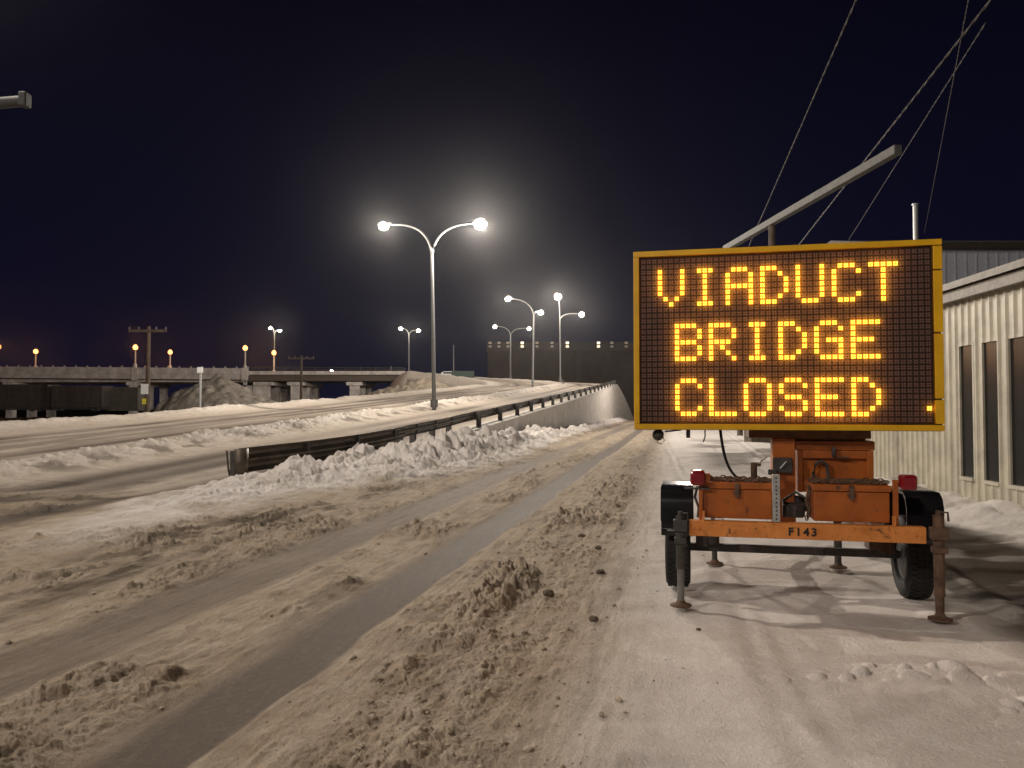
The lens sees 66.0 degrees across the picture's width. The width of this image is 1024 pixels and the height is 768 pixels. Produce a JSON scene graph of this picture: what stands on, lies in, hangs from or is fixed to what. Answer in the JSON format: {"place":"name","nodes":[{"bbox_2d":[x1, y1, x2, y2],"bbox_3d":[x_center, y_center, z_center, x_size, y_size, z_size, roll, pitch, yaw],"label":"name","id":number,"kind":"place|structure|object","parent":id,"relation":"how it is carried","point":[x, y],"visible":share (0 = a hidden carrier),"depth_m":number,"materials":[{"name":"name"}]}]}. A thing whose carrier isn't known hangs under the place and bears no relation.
{"place":"outdoors","nodes":[
{"label":"outdoors","id":0,"kind":"place"},
{"bbox_2d":[0,91,30,108],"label":"street lamp","id":1,"kind":"object","parent":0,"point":[22,99],"visible":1,"depth_m":13.88,"materials":[{"name":"metal"}]},
{"bbox_2d":[0,377,611,512],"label":"ramp road","id":2,"kind":"structure","parent":0,"point":[82,487],"depth_m":27.62,"materials":[{"name":"white snow"}]},
{"bbox_2d":[0,383,565,476],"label":"snow ridge","id":3,"kind":"structure","parent":2,"relation":"on","point":[83,455],"depth_m":24.85,"materials":[{"name":"white snow"}]},
{"bbox_2d":[505,297,542,386],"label":"street lamp","id":4,"kind":"object","parent":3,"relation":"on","point":[533,339],"visible":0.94,"depth_m":87.04,"materials":[{"name":"metal"}]},
{"bbox_2d":[377,220,486,409],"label":"street lamp","id":5,"kind":"object","parent":2,"relation":"on","point":[433,402],"visible":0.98,"depth_m":46.06,"materials":[{"name":"metal"}]},
{"bbox_2d":[441,371,451,374],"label":"parked car","id":6,"kind":"object","parent":2,"relation":"on","point":[447,372],"visible":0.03,"depth_m":130.26,"materials":[{"name":"white paint"}]},
{"bbox_2d":[452,371,473,377],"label":"barrier panel","id":7,"kind":"object","parent":2,"relation":"on","point":[469,374],"visible":0.58,"depth_m":127.11,"materials":[{"name":"green metal"}]},
{"bbox_2d":[556,295,583,382],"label":"street lamp","id":8,"kind":"object","parent":2,"relation":"on","point":[560,379],"visible":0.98,"depth_m":112.15,"materials":[{"name":"metal"}]},
{"bbox_2d":[0,420,656,767],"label":"road","id":9,"kind":"structure","parent":0,"point":[182,590],"depth_m":5.87,"materials":[{"name":"beige snow"}]},
{"bbox_2d":[0,417,628,547],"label":"snow bank","id":10,"kind":"structure","parent":9,"relation":"on","point":[448,453],"depth_m":15.34,"materials":[{"name":"white snow"}]},
{"bbox_2d":[0,440,717,767],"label":"snow crumbs","id":11,"kind":"object","parent":9,"relation":"on","point":[382,743],"visible":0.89,"depth_m":4.61,"materials":[{"name":"brown snow"}]},
{"bbox_2d":[543,589,553,595],"bbox_3d":[0.305,1.752,6.596,0.099,0.066,0.078,0,-2,0],"label":"snow clod","id":12,"kind":"object","parent":9,"relation":"on","point":[548,592],"visible":1,"depth_m":6.57,"materials":[{"name":"brown snow"}]},
{"bbox_2d":[0,371,1023,767],"bbox_3d":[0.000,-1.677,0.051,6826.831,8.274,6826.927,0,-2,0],"label":"ground","id":13,"kind":"structure","parent":0,"point":[800,661],"depth_m":5.12,"materials":[{"name":"white snow"}]},
{"bbox_2d":[0,384,60,411],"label":"goods wagon","id":14,"kind":"object","parent":13,"relation":"on","point":[32,397],"visible":0.9,"depth_m":84.00,"materials":[{"name":"metal"}]},
{"bbox_2d":[51,386,113,410],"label":"goods wagon","id":15,"kind":"object","parent":13,"relation":"on","point":[92,398],"visible":1,"depth_m":84.00,"materials":[{"name":"metal"}]},
{"bbox_2d":[106,387,144,410],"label":"shipping container","id":16,"kind":"object","parent":13,"relation":"on","point":[127,398],"visible":0.83,"depth_m":85.98,"materials":[{"name":"grey metal"}]},
{"bbox_2d":[128,326,166,412],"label":"utility pole","id":17,"kind":"object","parent":13,"relation":"on","point":[145,388],"visible":0.97,"depth_m":69.92,"materials":[{"name":"brown wood"}]},
{"bbox_2d":[197,367,202,407],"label":"post sign","id":18,"kind":"object","parent":13,"relation":"on","point":[200,370],"visible":0.82,"depth_m":51.97,"materials":[{"name":"metal"}]},
{"bbox_2d":[0,365,404,417],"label":"road bridge","id":19,"kind":"structure","parent":13,"relation":"on","point":[272,385],"depth_m":125.68,"materials":[{"name":"concrete"}]},
{"bbox_2d":[133,344,136,367],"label":"bridge lamp","id":20,"kind":"object","parent":19,"relation":"on","point":[134,365],"visible":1,"depth_m":125.26,"materials":[{"name":"metal"}]},
{"bbox_2d":[169,349,171,367],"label":"bridge lamp","id":21,"kind":"object","parent":19,"relation":"on","point":[170,366],"visible":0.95,"depth_m":138.62,"materials":[{"name":"metal"}]},
{"bbox_2d":[243,344,246,367],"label":"bridge lamp","id":22,"kind":"object","parent":19,"relation":"on","point":[244,365],"visible":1,"depth_m":125.28,"materials":[{"name":"metal"}]},
{"bbox_2d":[153,374,276,411],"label":"snow mound","id":23,"kind":"object","parent":13,"relation":"on","point":[218,389],"visible":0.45,"depth_m":81.48,"materials":[{"name":"white snow"}]},
{"bbox_2d":[269,327,279,368],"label":"street lamp","id":24,"kind":"object","parent":13,"relation":"on","point":[274,344],"visible":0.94,"depth_m":140.17,"materials":[{"name":"metal"}]},
{"bbox_2d":[288,356,313,399],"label":"utility pole","id":25,"kind":"object","parent":13,"relation":"on","point":[301,358],"visible":0.94,"depth_m":117.94,"materials":[{"name":"brown wood"}]},
{"bbox_2d":[366,377,449,394],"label":"snow mound","id":26,"kind":"object","parent":13,"relation":"on","point":[422,383],"visible":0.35,"depth_m":109.92,"materials":[{"name":"white snow"}]},
{"bbox_2d":[399,327,418,370],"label":"street lamp","id":27,"kind":"object","parent":13,"relation":"on","point":[408,349],"visible":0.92,"depth_m":139.17,"materials":[{"name":"metal"}]},
{"bbox_2d":[493,325,530,378],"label":"street lamp","id":28,"kind":"object","parent":13,"relation":"on","point":[510,376],"visible":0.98,"depth_m":142.12,"materials":[{"name":"metal"}]},
{"bbox_2d":[469,384,633,431],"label":"retaining wall","id":29,"kind":"structure","parent":13,"relation":"on","point":[609,402],"depth_m":58.80,"materials":[{"name":"concrete"}]},
{"bbox_2d":[226,380,615,475],"bbox_3d":[4.348,1.076,59.125,1.419,5.843,88.764,0,-2,12],"label":"guardrail","id":30,"kind":"object","parent":29,"relation":"on","point":[249,459],"visible":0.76,"depth_m":19.96,"materials":[{"name":"metal"}]},
{"bbox_2d":[486,341,633,414],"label":"warehouse","id":31,"kind":"structure","parent":13,"relation":"on","point":[599,362],"depth_m":215.20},
{"bbox_2d":[589,615,598,621],"bbox_3d":[0.613,1.761,5.909,0.078,0.046,0.054,0,-2,0],"label":"snow clod","id":32,"kind":"object","parent":13,"relation":"on","point":[592,618],"visible":1,"depth_m":5.89,"materials":[{"name":"brown snow"}]},
{"bbox_2d":[596,569,604,573],"bbox_3d":[0.857,1.820,7.642,0.091,0.052,0.070,0,-2,0],"label":"snow clod","id":33,"kind":"object","parent":13,"relation":"on","point":[600,571],"visible":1,"depth_m":7.62,"materials":[{"name":"brown snow"}]},
{"bbox_2d":[737,430,742,435],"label":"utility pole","id":34,"kind":"object","parent":13,"relation":"on","point":[739,432],"depth_m":45.80,"materials":[{"name":"brown wood"}]},
{"bbox_2d":[744,430,747,441],"bbox_3d":[11.495,2.316,37.932,0.560,1.000,0.630,0,-2,0],"label":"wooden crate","id":35,"kind":"object","parent":13,"relation":"on","point":[745,438],"visible":0.09,"depth_m":37.97,"materials":[{"name":"brown wood"}]},
{"bbox_2d":[748,437,769,442],"bbox_3d":[11.577,2.136,36.937,0.960,1.300,0.630,0,-2,0],"label":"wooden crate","id":36,"kind":"object","parent":13,"relation":"on","point":[766,440],"visible":0.06,"depth_m":36.64,"materials":[{"name":"brown wood"}]},
{"bbox_2d":[633,239,952,622],"bbox_3d":[2.535,0.349,7.786,2.464,2.953,3.515,0,-2,13],"label":"sign trailer","id":37,"kind":"object","parent":13,"relation":"on","point":[816,364],"visible":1,"depth_m":6.58,"materials":[{"name":"metal"}]},
{"bbox_2d":[723,145,901,247],"bbox_3d":[4.855,-0.380,13.643,0.120,5.397,6.572,0,-2,-5],"label":"arm pole","id":38,"kind":"object","parent":13,"relation":"on","point":[874,162],"visible":0.64,"depth_m":12.62,"materials":[{"name":"grey metal"}]},
{"bbox_2d":[761,461,1023,547],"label":"snow bank","id":39,"kind":"structure","parent":13,"relation":"on","point":[997,519],"depth_m":10.36,"materials":[{"name":"white snow"}]},
{"bbox_2d":[827,203,1023,284],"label":"back building","id":40,"kind":"structure","parent":13,"relation":"on","point":[962,259],"depth_m":30.15,"materials":[{"name":"grey metal"}]},
{"bbox_2d":[847,23,985,241],"bbox_3d":[11.949,-5.358,27.482,0.020,0.021,30.832,-1,-2,16],"label":"overhead wire","id":41,"kind":"object","parent":40,"relation":"attached to","point":[925,118],"visible":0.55,"depth_m":16.48,"materials":[{"name":"grey metal"}]},
{"bbox_2d":[865,258,1023,505],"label":"metal building","id":42,"kind":"structure","parent":13,"relation":"on","point":[975,449],"depth_m":11.57,"materials":[{"name":"beige metal"}]},
{"bbox_2d":[957,341,975,481],"bbox_3d":[6.927,0.412,11.944,0.153,2.090,0.481,0,-2,4],"label":"window","id":43,"kind":"structure","parent":42,"relation":"in","point":[965,354],"depth_m":12.00,"materials":[{"name":"black glass"}]},
{"bbox_2d":[980,337,1002,486],"bbox_3d":[6.875,0.390,11.240,0.153,2.090,0.531,0,-2,4],"label":"window","id":44,"kind":"structure","parent":42,"relation":"in","point":[988,350],"depth_m":11.32,"materials":[{"name":"black glass"}]},
{"bbox_2d":[1007,333,1023,490],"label":"window","id":45,"kind":"structure","parent":42,"relation":"in","point":[1016,345],"depth_m":10.65,"materials":[{"name":"black glass"}]},
{"bbox_2d":[0,0,1023,408],"label":"sky","id":46,"kind":"structure","parent":0,"point":[216,174],"materials":[{"name":"black"}]},
{"bbox_2d":[748,0,856,246],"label":"overhead wire","id":47,"kind":"object","parent":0,"point":[855,1],"visible":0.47,"depth_m":14.54,"materials":[{"name":"grey metal"}]},
{"bbox_2d":[799,0,990,244],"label":"overhead wire","id":48,"kind":"object","parent":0,"point":[954,46],"visible":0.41,"depth_m":13.33,"materials":[{"name":"grey metal"}]},
{"bbox_2d":[924,0,968,232],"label":"overhead wire","id":49,"kind":"object","parent":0,"point":[949,101],"visible":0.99,"depth_m":17.77,"materials":[{"name":"grey metal"}]}
]}

